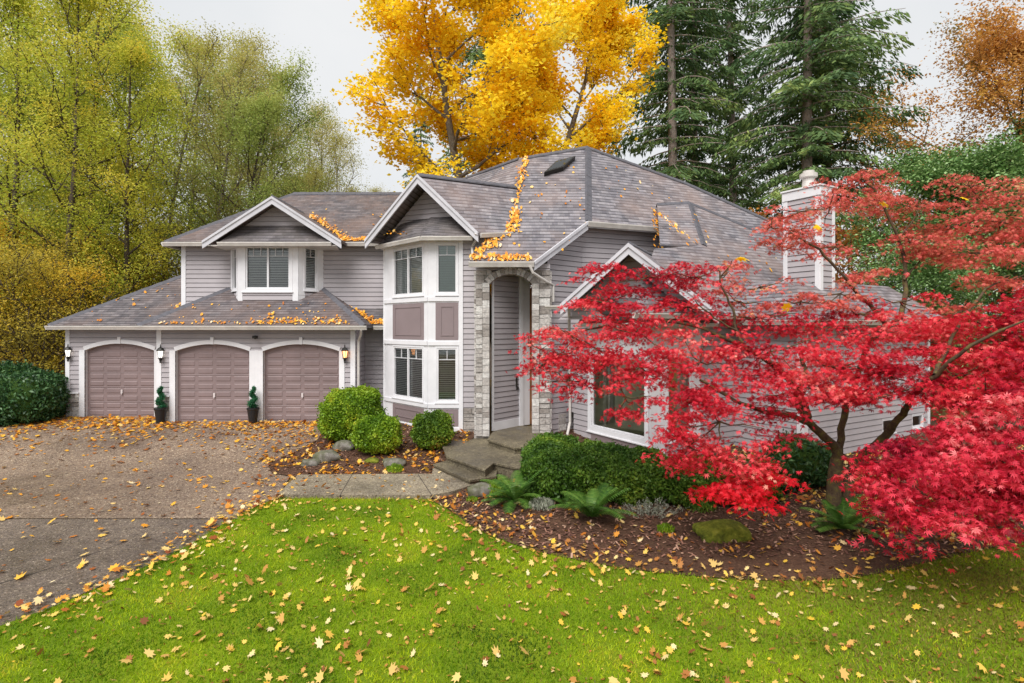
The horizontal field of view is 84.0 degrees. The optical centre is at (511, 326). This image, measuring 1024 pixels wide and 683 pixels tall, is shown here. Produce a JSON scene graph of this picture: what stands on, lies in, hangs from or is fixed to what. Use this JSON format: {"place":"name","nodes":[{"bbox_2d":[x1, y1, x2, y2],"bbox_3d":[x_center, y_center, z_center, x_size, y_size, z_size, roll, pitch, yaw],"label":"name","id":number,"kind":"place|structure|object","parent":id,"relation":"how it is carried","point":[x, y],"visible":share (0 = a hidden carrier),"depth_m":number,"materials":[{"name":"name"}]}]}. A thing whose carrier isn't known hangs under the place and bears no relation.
{"place":"outdoors","nodes":[
{"label":"outdoors","id":0,"kind":"place"},
{"bbox_2d":[0,519,230,624],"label":"road","id":1,"kind":"structure","parent":0,"point":[36,550],"depth_m":8.90,"materials":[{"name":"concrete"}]},
{"bbox_2d":[4,486,293,625],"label":"fallen leaves","id":2,"kind":"object","parent":1,"relation":"on","point":[107,585],"visible":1,"depth_m":8.38,"materials":[{"name":"yellow plant"}]},
{"bbox_2d":[0,416,320,517],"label":"driveway","id":3,"kind":"structure","parent":0,"point":[19,470],"depth_m":13.83,"materials":[{"name":"beige concrete"}]},
{"bbox_2d":[0,414,319,618],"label":"fallen leaves","id":4,"kind":"object","parent":3,"relation":"on","point":[117,424],"visible":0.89,"depth_m":16.84,"materials":[{"name":"orange plant"}]},
{"bbox_2d":[154,385,167,423],"bbox_3d":[-10.959,2.405,17.757,0.391,1.189,0.384,0,0,26],"label":"topiary planter","id":5,"kind":"object","parent":3,"relation":"on","point":[160,413],"visible":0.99,"depth_m":17.68,"materials":[{"name":"green plant"}]},
{"bbox_2d":[247,386,259,423],"bbox_3d":[-8.070,2.405,17.728,0.391,1.189,0.384,0,0,-43],"label":"topiary planter","id":6,"kind":"object","parent":3,"relation":"on","point":[252,410],"visible":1,"depth_m":17.64,"materials":[{"name":"green plant"}]},
{"bbox_2d":[277,468,472,498],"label":"path","id":7,"kind":"structure","parent":0,"point":[359,486],"depth_m":12.29,"materials":[{"name":"grey concrete"}]},
{"bbox_2d":[250,418,341,486],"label":"fallen leaves","id":8,"kind":"object","parent":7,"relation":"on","point":[281,460],"visible":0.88,"depth_m":14.29,"materials":[{"name":"orange plant"}]},
{"bbox_2d":[0,495,1023,682],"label":"lawn","id":9,"kind":"structure","parent":0,"point":[711,655],"depth_m":6.72,"materials":[{"name":"green plant"}]},
{"bbox_2d":[3,494,1023,682],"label":"fallen leaves","id":10,"kind":"object","parent":9,"relation":"on","point":[393,668],"visible":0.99,"depth_m":6.82,"materials":[{"name":"yellow plant"}]},
{"bbox_2d":[0,333,1023,625],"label":"ground","id":11,"kind":"structure","parent":0,"point":[290,479],"depth_m":10.46,"materials":[{"name":"brown soil"}]},
{"bbox_2d":[0,223,47,364],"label":"understory tree","id":12,"kind":"object","parent":11,"relation":"on","point":[5,241],"visible":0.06,"depth_m":24.46,"materials":[{"name":"yellow plant"}]},
{"bbox_2d":[0,6,65,255],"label":"woodland tree","id":13,"kind":"object","parent":11,"relation":"on","point":[13,123],"visible":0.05,"depth_m":37.30,"materials":[{"name":"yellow plant"}]},
{"bbox_2d":[0,359,70,426],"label":"laurel hedge","id":14,"kind":"object","parent":11,"relation":"on","point":[30,394],"visible":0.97,"depth_m":17.62,"materials":[{"name":"green plant"}]},
{"bbox_2d":[0,27,75,239],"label":"woodland tree","id":15,"kind":"object","parent":11,"relation":"on","point":[10,119],"visible":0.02,"depth_m":46.82,"materials":[{"name":"green plant"}]},
{"bbox_2d":[0,231,82,372],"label":"understory tree","id":16,"kind":"object","parent":11,"relation":"on","point":[19,255],"visible":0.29,"depth_m":22.07,"materials":[{"name":"yellow plant"}]},
{"bbox_2d":[0,198,82,365],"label":"understory tree","id":17,"kind":"object","parent":11,"relation":"on","point":[3,230],"visible":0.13,"depth_m":27.39,"materials":[{"name":"yellow plant"}]},
{"bbox_2d":[0,0,102,354],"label":"woodland tree","id":18,"kind":"object","parent":11,"relation":"on","point":[3,192],"visible":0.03,"depth_m":31.80,"materials":[{"name":"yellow plant"}]},
{"bbox_2d":[0,0,125,348],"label":"woodland tree","id":19,"kind":"object","parent":11,"relation":"on","point":[13,9],"visible":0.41,"depth_m":27.09,"materials":[{"name":"green plant"}]},
{"bbox_2d":[1,219,137,372],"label":"understory tree","id":20,"kind":"object","parent":11,"relation":"on","point":[76,251],"visible":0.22,"depth_m":24.05,"materials":[{"name":"yellow plant"}]},
{"bbox_2d":[0,237,145,375],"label":"understory tree","id":21,"kind":"object","parent":11,"relation":"on","point":[42,361],"visible":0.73,"depth_m":21.41,"materials":[{"name":"yellow plant"}]},
{"bbox_2d":[1,0,170,290],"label":"woodland tree","id":22,"kind":"object","parent":11,"relation":"on","point":[71,114],"visible":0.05,"depth_m":35.18,"materials":[{"name":"green plant"}]},
{"bbox_2d":[0,64,176,349],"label":"woodland tree","id":23,"kind":"object","parent":11,"relation":"on","point":[21,116],"visible":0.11,"depth_m":29.86,"materials":[{"name":"green plant"}]},
{"bbox_2d":[0,0,187,367],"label":"woodland tree","id":24,"kind":"object","parent":11,"relation":"on","point":[76,96],"visible":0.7,"depth_m":24.60,"materials":[{"name":"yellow plant"}]},
{"bbox_2d":[0,0,201,303],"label":"woodland tree","id":25,"kind":"object","parent":11,"relation":"on","point":[127,4],"visible":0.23,"depth_m":27.56,"materials":[{"name":"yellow plant"}]},
{"bbox_2d":[30,228,182,349],"bbox_3d":[-19.823,-0.843,27.942,7.827,8.288,6.401,0,0,8],"label":"understory tree","id":26,"kind":"object","parent":11,"relation":"on","point":[133,282],"visible":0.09,"depth_m":27.63,"materials":[{"name":"yellow plant"}]},
{"bbox_2d":[29,12,208,307],"bbox_3d":[-16.749,-5.039,25.267,6.464,16.597,7.739,0,0,-27],"label":"woodland tree","id":27,"kind":"object","parent":11,"relation":"on","point":[136,57],"visible":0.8,"depth_m":24.69,"materials":[{"name":"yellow plant"}]},
{"bbox_2d":[0,5,240,300],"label":"woodland tree","id":28,"kind":"object","parent":11,"relation":"on","point":[122,83],"visible":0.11,"depth_m":33.51,"materials":[{"name":"green plant"}]},
{"bbox_2d":[37,0,203,249],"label":"woodland tree","id":29,"kind":"object","parent":11,"relation":"on","point":[144,28],"visible":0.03,"depth_m":51.30,"materials":[{"name":"yellow plant"}]},
{"bbox_2d":[95,254,180,299],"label":"understory tree","id":30,"kind":"object","parent":11,"relation":"on","point":[166,267],"visible":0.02,"depth_m":29.38,"materials":[{"name":"yellow plant"}]},
{"bbox_2d":[110,17,246,287],"bbox_3d":[-19.657,-7.120,32.676,7.914,20.916,7.467,0,0,41],"label":"woodland tree","id":31,"kind":"object","parent":11,"relation":"on","point":[210,48],"visible":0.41,"depth_m":32.52,"materials":[{"name":"green plant"}]},
{"bbox_2d":[114,12,270,286],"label":"woodland tree","id":32,"kind":"object","parent":11,"relation":"on","point":[176,44],"visible":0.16,"depth_m":44.94,"materials":[{"name":"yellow plant"}]},
{"bbox_2d":[139,37,280,280],"bbox_3d":[-16.119,-6.639,30.991,7.537,19.920,7.111,0,0,-22],"label":"woodland tree","id":33,"kind":"object","parent":11,"relation":"on","point":[245,60],"visible":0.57,"depth_m":31.20,"materials":[{"name":"green plant"}]},
{"bbox_2d":[117,39,316,344],"bbox_3d":[-21.000,-8.126,40.944,13.827,23.094,11.644,0,0,-25],"label":"woodland tree","id":34,"kind":"object","parent":11,"relation":"on","point":[199,97],"visible":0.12,"depth_m":39.12,"materials":[{"name":"green plant"}]},
{"bbox_2d":[154,22,294,270],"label":"woodland tree","id":35,"kind":"object","parent":11,"relation":"on","point":[252,42],"visible":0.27,"depth_m":40.60,"materials":[{"name":"green plant"}]},
{"bbox_2d":[140,76,319,275],"bbox_3d":[-14.312,-5.130,30.503,8.509,16.876,10.104,0,0,12],"label":"woodland tree","id":36,"kind":"object","parent":11,"relation":"on","point":[262,107],"visible":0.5,"depth_m":29.60,"materials":[{"name":"green plant"}]},
{"bbox_2d":[212,81,300,216],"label":"woodland tree","id":37,"kind":"object","parent":11,"relation":"on","point":[256,180],"visible":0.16,"depth_m":34.63,"materials":[{"name":"green plant"}]},
{"bbox_2d":[164,45,354,226],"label":"woodland tree","id":38,"kind":"object","parent":11,"relation":"on","point":[289,74],"visible":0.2,"depth_m":49.01,"materials":[{"name":"green plant"}]},
{"bbox_2d":[223,121,313,212],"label":"tree","id":39,"kind":"object","parent":11,"relation":"on","point":[286,131],"visible":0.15,"depth_m":38.23,"materials":[{"name":"green plant"}]},
{"bbox_2d":[244,170,329,203],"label":"woodland tree","id":40,"kind":"object","parent":11,"relation":"on","point":[292,185],"visible":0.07,"depth_m":38.46,"materials":[{"name":"green plant"}]},
{"bbox_2d":[260,166,331,195],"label":"woodland tree","id":41,"kind":"object","parent":11,"relation":"on","point":[306,178],"visible":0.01,"depth_m":46.16,"materials":[{"name":"green plant"}]},
{"bbox_2d":[290,162,332,192],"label":"woodland tree","id":42,"kind":"object","parent":11,"relation":"on","point":[319,173],"visible":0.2,"depth_m":40.16,"materials":[{"name":"green plant"}]},
{"bbox_2d":[276,95,352,191],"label":"woodland tree","id":43,"kind":"object","parent":11,"relation":"on","point":[318,105],"visible":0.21,"depth_m":61.18,"materials":[{"name":"green plant"}]},
{"bbox_2d":[278,111,357,190],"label":"woodland tree","id":44,"kind":"object","parent":11,"relation":"on","point":[327,124],"visible":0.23,"depth_m":55.09,"materials":[{"name":"green plant"}]},
{"bbox_2d":[310,125,372,191],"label":"woodland tree","id":45,"kind":"object","parent":11,"relation":"on","point":[340,143],"visible":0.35,"depth_m":48.50,"materials":[{"name":"green plant"}]},
{"bbox_2d":[269,423,473,475],"bbox_3d":[-3.510,3.230,16.266,5.220,0.500,6.068,0,0,0],"label":"mulch bed","id":46,"kind":"object","parent":11,"relation":"on","point":[352,459],"visible":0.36,"depth_m":14.53,"materials":[{"name":"brown soil"}]},
{"bbox_2d":[300,459,320,465],"bbox_3d":[-5.027,3.440,14.207,0.527,0.299,0.382,0,0,-6],"label":"boulder","id":47,"kind":"object","parent":46,"relation":"on","point":[310,462],"visible":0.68,"depth_m":14.07,"materials":[{"name":"grey stone"}]},
{"bbox_2d":[312,449,341,462],"bbox_3d":[-4.716,3.338,14.503,0.733,0.392,0.471,0,0,-5],"label":"boulder","id":48,"kind":"object","parent":46,"relation":"on","point":[328,455],"visible":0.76,"depth_m":14.34,"materials":[{"name":"grey stone"}]},
{"bbox_2d":[332,440,354,450],"bbox_3d":[-4.512,3.252,15.303,0.607,0.411,0.408,0,0,16],"label":"boulder","id":49,"kind":"object","parent":46,"relation":"on","point":[342,445],"visible":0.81,"depth_m":15.15,"materials":[{"name":"grey stone"}]},
{"bbox_2d":[314,383,388,440],"bbox_3d":[-4.512,2.473,16.076,1.956,1.694,1.934,0,0,0],"label":"round shrub","id":50,"kind":"object","parent":46,"relation":"on","point":[340,410],"visible":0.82,"depth_m":15.52,"materials":[{"name":"green plant"}]},
{"bbox_2d":[270,423,470,473],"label":"fallen leaves","id":51,"kind":"object","parent":46,"relation":"on","point":[391,455],"visible":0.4,"depth_m":14.47,"materials":[{"name":"orange plant"}]},
{"bbox_2d":[347,412,404,455],"bbox_3d":[-3.623,2.849,15.100,1.511,1.159,1.405,0,0,0],"label":"round shrub","id":52,"kind":"object","parent":46,"relation":"on","point":[376,434],"visible":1,"depth_m":14.67,"materials":[{"name":"green plant"}]},
{"bbox_2d":[382,458,405,467],"bbox_3d":[-2.946,3.432,14.091,0.629,0.394,0.448,0,0,17],"label":"boulder","id":53,"kind":"object","parent":46,"relation":"on","point":[390,461],"visible":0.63,"depth_m":13.97,"materials":[{"name":"grey stone"}]},
{"bbox_2d":[386,462,403,472],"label":"plant","id":54,"kind":"object","parent":46,"relation":"on","point":[393,467],"visible":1,"depth_m":13.63,"materials":[{"name":"green plant"}]},
{"bbox_2d":[409,408,456,449],"bbox_3d":[-2.145,2.786,15.395,1.294,1.193,1.179,0,0,0],"label":"round shrub","id":55,"kind":"object","parent":46,"relation":"on","point":[433,430],"visible":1,"depth_m":15.05,"materials":[{"name":"green plant"}]},
{"bbox_2d":[402,59,433,187],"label":"fir tree","id":56,"kind":"object","parent":11,"relation":"on","point":[420,129],"visible":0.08,"depth_m":41.69,"materials":[{"name":"green plant"}]},
{"bbox_2d":[432,2,544,379],"bbox_3d":[-1.113,-14.355,32.528,6.782,35.191,7.253,0,0,-37],"label":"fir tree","id":57,"kind":"object","parent":11,"relation":"on","point":[470,56],"visible":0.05,"depth_m":32.72,"materials":[{"name":"green plant"}]},
{"bbox_2d":[433,426,552,483],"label":"entry steps","id":58,"kind":"structure","parent":11,"relation":"on","point":[477,460],"depth_m":14.04,"materials":[{"name":"concrete"}]},
{"bbox_2d":[44,146,942,456],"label":"house","id":59,"kind":"structure","parent":11,"relation":"on","point":[418,280],"depth_m":17.79,"materials":[{"name":"paint"}]},
{"bbox_2d":[79,337,156,416],"bbox_3d":[-13.086,1.665,19.012,2.671,2.670,0.175,0,0,0],"label":"garage door","id":60,"kind":"structure","parent":59,"relation":"in","point":[119,379],"depth_m":19.09,"materials":[{"name":"paint"}]},
{"bbox_2d":[169,337,254,421],"bbox_3d":[-9.464,1.660,18.012,2.691,2.680,0.175,0,0,0],"label":"garage door","id":61,"kind":"structure","parent":59,"relation":"in","point":[214,381],"depth_m":18.09,"materials":[{"name":"paint"}]},
{"bbox_2d":[231,248,264,291],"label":"window","id":62,"kind":"structure","parent":59,"relation":"in","point":[234,259],"depth_m":19.35,"materials":[{"name":"paint"}]},
{"bbox_2d":[241,247,292,292],"bbox_3d":[-8.083,-1.947,19.260,1.698,1.625,0.980,0,0,0],"label":"window","id":63,"kind":"structure","parent":59,"relation":"in","point":[278,263],"depth_m":18.92,"materials":[{"name":"glass"}]},
{"bbox_2d":[257,337,344,421],"bbox_3d":[-6.664,1.660,18.012,2.754,2.680,0.175,0,0,0],"label":"garage door","id":64,"kind":"structure","parent":59,"relation":"in","point":[297,377],"depth_m":18.09,"materials":[{"name":"paint"}]},
{"bbox_2d":[303,248,318,291],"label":"window","id":65,"kind":"structure","parent":59,"relation":"in","point":[310,255],"depth_m":19.28,"materials":[{"name":"glass"}]},
{"bbox_2d":[391,243,447,297],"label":"window","id":66,"kind":"structure","parent":59,"relation":"in","point":[408,261],"depth_m":17.57,"materials":[{"name":"glass"}]},
{"bbox_2d":[391,345,447,402],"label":"window","id":67,"kind":"structure","parent":59,"relation":"in","point":[407,361],"depth_m":17.73,"materials":[{"name":"glass"}]},
{"bbox_2d":[91,155,775,324],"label":"fallen leaves","id":68,"kind":"object","parent":59,"relation":"on","point":[515,218],"visible":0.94,"depth_m":17.66,"materials":[{"name":"orange plant"}]},
{"bbox_2d":[435,242,458,295],"bbox_3d":[-1.913,-1.698,17.170,0.719,1.575,0.960,0,0,0],"label":"window","id":69,"kind":"structure","parent":59,"relation":"in","point":[445,277],"depth_m":16.83,"materials":[{"name":"glass"}]},
{"bbox_2d":[435,347,458,403],"bbox_3d":[-1.913,1.417,17.170,0.719,1.685,0.960,0,0,0],"label":"window","id":70,"kind":"structure","parent":59,"relation":"in","point":[452,370],"depth_m":16.82,"materials":[{"name":"glass"}]},
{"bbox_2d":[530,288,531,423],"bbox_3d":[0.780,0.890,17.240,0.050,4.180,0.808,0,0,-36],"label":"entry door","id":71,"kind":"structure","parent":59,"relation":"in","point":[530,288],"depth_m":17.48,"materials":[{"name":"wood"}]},
{"bbox_2d":[586,350,687,446],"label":"window","id":72,"kind":"structure","parent":59,"relation":"in","point":[595,412],"depth_m":15.76,"materials":[{"name":"glass"}]},
{"bbox_2d":[615,352,695,443],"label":"window","id":73,"kind":"structure","parent":59,"relation":"in","point":[618,400],"depth_m":15.33,"materials":[{"name":"glass"}]},
{"bbox_2d":[910,413,924,428],"bbox_3d":[11.828,2.768,16.812,0.730,0.455,0.360,0,0,-30],"label":"window","id":74,"kind":"structure","parent":59,"relation":"in","point":[917,418],"depth_m":16.85,"materials":[{"name":"paint"}]},
{"bbox_2d":[330,0,668,347],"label":"yellow maple","id":75,"kind":"object","parent":11,"relation":"on","point":[520,75],"visible":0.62,"depth_m":23.89,"materials":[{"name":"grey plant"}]},
{"bbox_2d":[271,416,1023,579],"bbox_3d":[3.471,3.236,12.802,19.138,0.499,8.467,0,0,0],"label":"bark mulch","id":76,"kind":"object","parent":11,"relation":"on","point":[688,548],"visible":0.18,"depth_m":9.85,"materials":[{"name":"brown wood"}]},
{"bbox_2d":[467,482,492,497],"bbox_3d":[-0.659,3.438,11.810,0.587,0.400,0.428,0,0,-14],"label":"boulder","id":77,"kind":"object","parent":76,"relation":"on","point":[477,489],"visible":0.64,"depth_m":11.66,"materials":[{"name":"grey stone"}]},
{"bbox_2d":[480,470,540,513],"bbox_3d":[-0.026,3.151,11.132,1.237,0.645,1.440,0,0,0],"label":"sword fern","id":78,"kind":"object","parent":76,"relation":"on","point":[515,494],"visible":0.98,"depth_m":11.15,"materials":[{"name":"green plant"}]},
{"bbox_2d":[519,488,539,503],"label":"plant","id":79,"kind":"object","parent":76,"relation":"on","point":[528,497],"visible":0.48,"depth_m":11.24,"materials":[{"name":"green plant"}]},
{"bbox_2d":[529,496,554,510],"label":"plant","id":80,"kind":"object","parent":76,"relation":"on","point":[543,502],"visible":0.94,"depth_m":10.91,"materials":[{"name":"grey plant"}]},
{"bbox_2d":[548,483,636,519],"bbox_3d":[1.483,3.115,10.265,1.360,0.606,1.673,0,0,-24],"label":"sword fern","id":81,"kind":"object","parent":76,"relation":"on","point":[593,504],"visible":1,"depth_m":10.24,"materials":[{"name":"green plant"}]},
{"bbox_2d":[603,497,688,519],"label":"heather","id":82,"kind":"object","parent":76,"relation":"on","point":[640,510],"visible":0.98,"depth_m":10.59,"materials":[{"name":"grey plant"}]},
{"bbox_2d":[518,431,788,507],"bbox_3d":[2.822,3.090,12.612,5.415,1.218,3.806,0,0,0],"label":"hedge","id":83,"kind":"object","parent":76,"relation":"on","point":[562,462],"visible":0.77,"depth_m":11.20,"materials":[{"name":"green plant"}]},
{"bbox_2d":[657,522,674,533],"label":"plant","id":84,"kind":"object","parent":76,"relation":"on","point":[666,527],"visible":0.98,"depth_m":9.65,"materials":[{"name":"green plant"}]},
{"bbox_2d":[683,497,716,513],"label":"plant","id":85,"kind":"object","parent":76,"relation":"on","point":[706,506],"visible":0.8,"depth_m":10.76,"materials":[{"name":"green plant"}]},
{"bbox_2d":[406,485,1013,596],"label":"fallen leaves","id":86,"kind":"object","parent":76,"relation":"on","point":[712,564],"visible":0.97,"depth_m":8.43,"materials":[{"name":"orange plant"}]},
{"bbox_2d":[692,519,751,542],"bbox_3d":[3.522,3.504,9.498,0.921,0.557,0.665,0,0,1],"label":"boulder","id":87,"kind":"object","parent":76,"relation":"on","point":[720,530],"visible":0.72,"depth_m":9.27,"materials":[{"name":"green stone"}]},
{"bbox_2d":[433,445,1023,556],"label":"fallen leaves","id":88,"kind":"object","parent":76,"relation":"on","point":[836,547],"visible":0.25,"depth_m":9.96,"materials":[{"name":"orange plant"}]},
{"bbox_2d":[505,168,1023,573],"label":"japanese maple","id":89,"kind":"object","parent":76,"relation":"on","point":[991,470],"visible":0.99,"depth_m":9.19,"materials":[{"name":"red plant"}]},
{"bbox_2d":[749,428,843,491],"bbox_3d":[6.147,2.905,12.331,2.046,1.408,1.430,0,0,0],"label":"rhododendron","id":90,"kind":"object","parent":76,"relation":"on","point":[810,459],"visible":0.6,"depth_m":11.89,"materials":[{"name":"green plant"}]},
{"bbox_2d":[799,494,882,537],"bbox_3d":[5.563,3.165,9.669,1.237,0.526,1.170,0,0,39],"label":"sword fern","id":91,"kind":"object","parent":76,"relation":"on","point":[845,519],"visible":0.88,"depth_m":9.61,"materials":[{"name":"green plant"}]},
{"bbox_2d":[601,0,747,208],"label":"fir tree","id":92,"kind":"object","parent":11,"relation":"on","point":[665,16],"visible":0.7,"depth_m":33.82,"materials":[{"name":"green plant"}]},
{"bbox_2d":[649,0,760,200],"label":"fir tree","id":93,"kind":"object","parent":11,"relation":"on","point":[720,189],"visible":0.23,"depth_m":36.80,"materials":[{"name":"green plant"}]},
{"bbox_2d":[697,0,783,216],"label":"fir tree","id":94,"kind":"object","parent":11,"relation":"on","point":[737,28],"visible":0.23,"depth_m":39.88,"materials":[{"name":"green plant"}]},
{"bbox_2d":[710,0,929,248],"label":"fir tree","id":95,"kind":"object","parent":11,"relation":"on","point":[810,56],"visible":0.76,"depth_m":29.31,"materials":[{"name":"green plant"}]},
{"bbox_2d":[740,0,925,247],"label":"fir tree","id":96,"kind":"object","parent":11,"relation":"on","point":[844,143],"visible":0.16,"depth_m":31.69,"materials":[{"name":"green plant"}]},
{"bbox_2d":[835,221,895,285],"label":"autumn sapling","id":97,"kind":"object","parent":11,"relation":"on","point":[842,240],"visible":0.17,"depth_m":27.61,"materials":[{"name":"plant"}]},
{"bbox_2d":[824,0,1023,384],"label":"autumn tree","id":98,"kind":"object","parent":11,"relation":"on","point":[994,48],"visible":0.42,"depth_m":26.22,"materials":[{"name":"orange plant"}]},
{"bbox_2d":[840,230,1016,417],"bbox_3d":[13.595,-0.037,19.212,5.182,6.409,4.959,0,0,41],"label":"laurel tree","id":99,"kind":"object","parent":11,"relation":"on","point":[932,277],"visible":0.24,"depth_m":18.22,"materials":[{"name":"green plant"}]},
{"bbox_2d":[835,126,1023,379],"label":"laurel tree","id":100,"kind":"object","parent":11,"relation":"on","point":[911,161],"visible":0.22,"depth_m":22.69,"materials":[{"name":"green plant"}]},
{"bbox_2d":[877,125,1023,388],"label":"laurel tree","id":101,"kind":"object","parent":11,"relation":"on","point":[1002,158],"visible":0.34,"depth_m":20.78,"materials":[{"name":"green plant"}]},
{"bbox_2d":[962,108,1023,381],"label":"laurel tree","id":102,"kind":"object","parent":11,"relation":"on","point":[1015,131],"visible":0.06,"depth_m":24.86,"materials":[{"name":"green plant"}]},
{"bbox_2d":[0,0,1023,331],"label":"sky","id":103,"kind":"structure","parent":0,"point":[338,48],"materials":[{"name":"white"}]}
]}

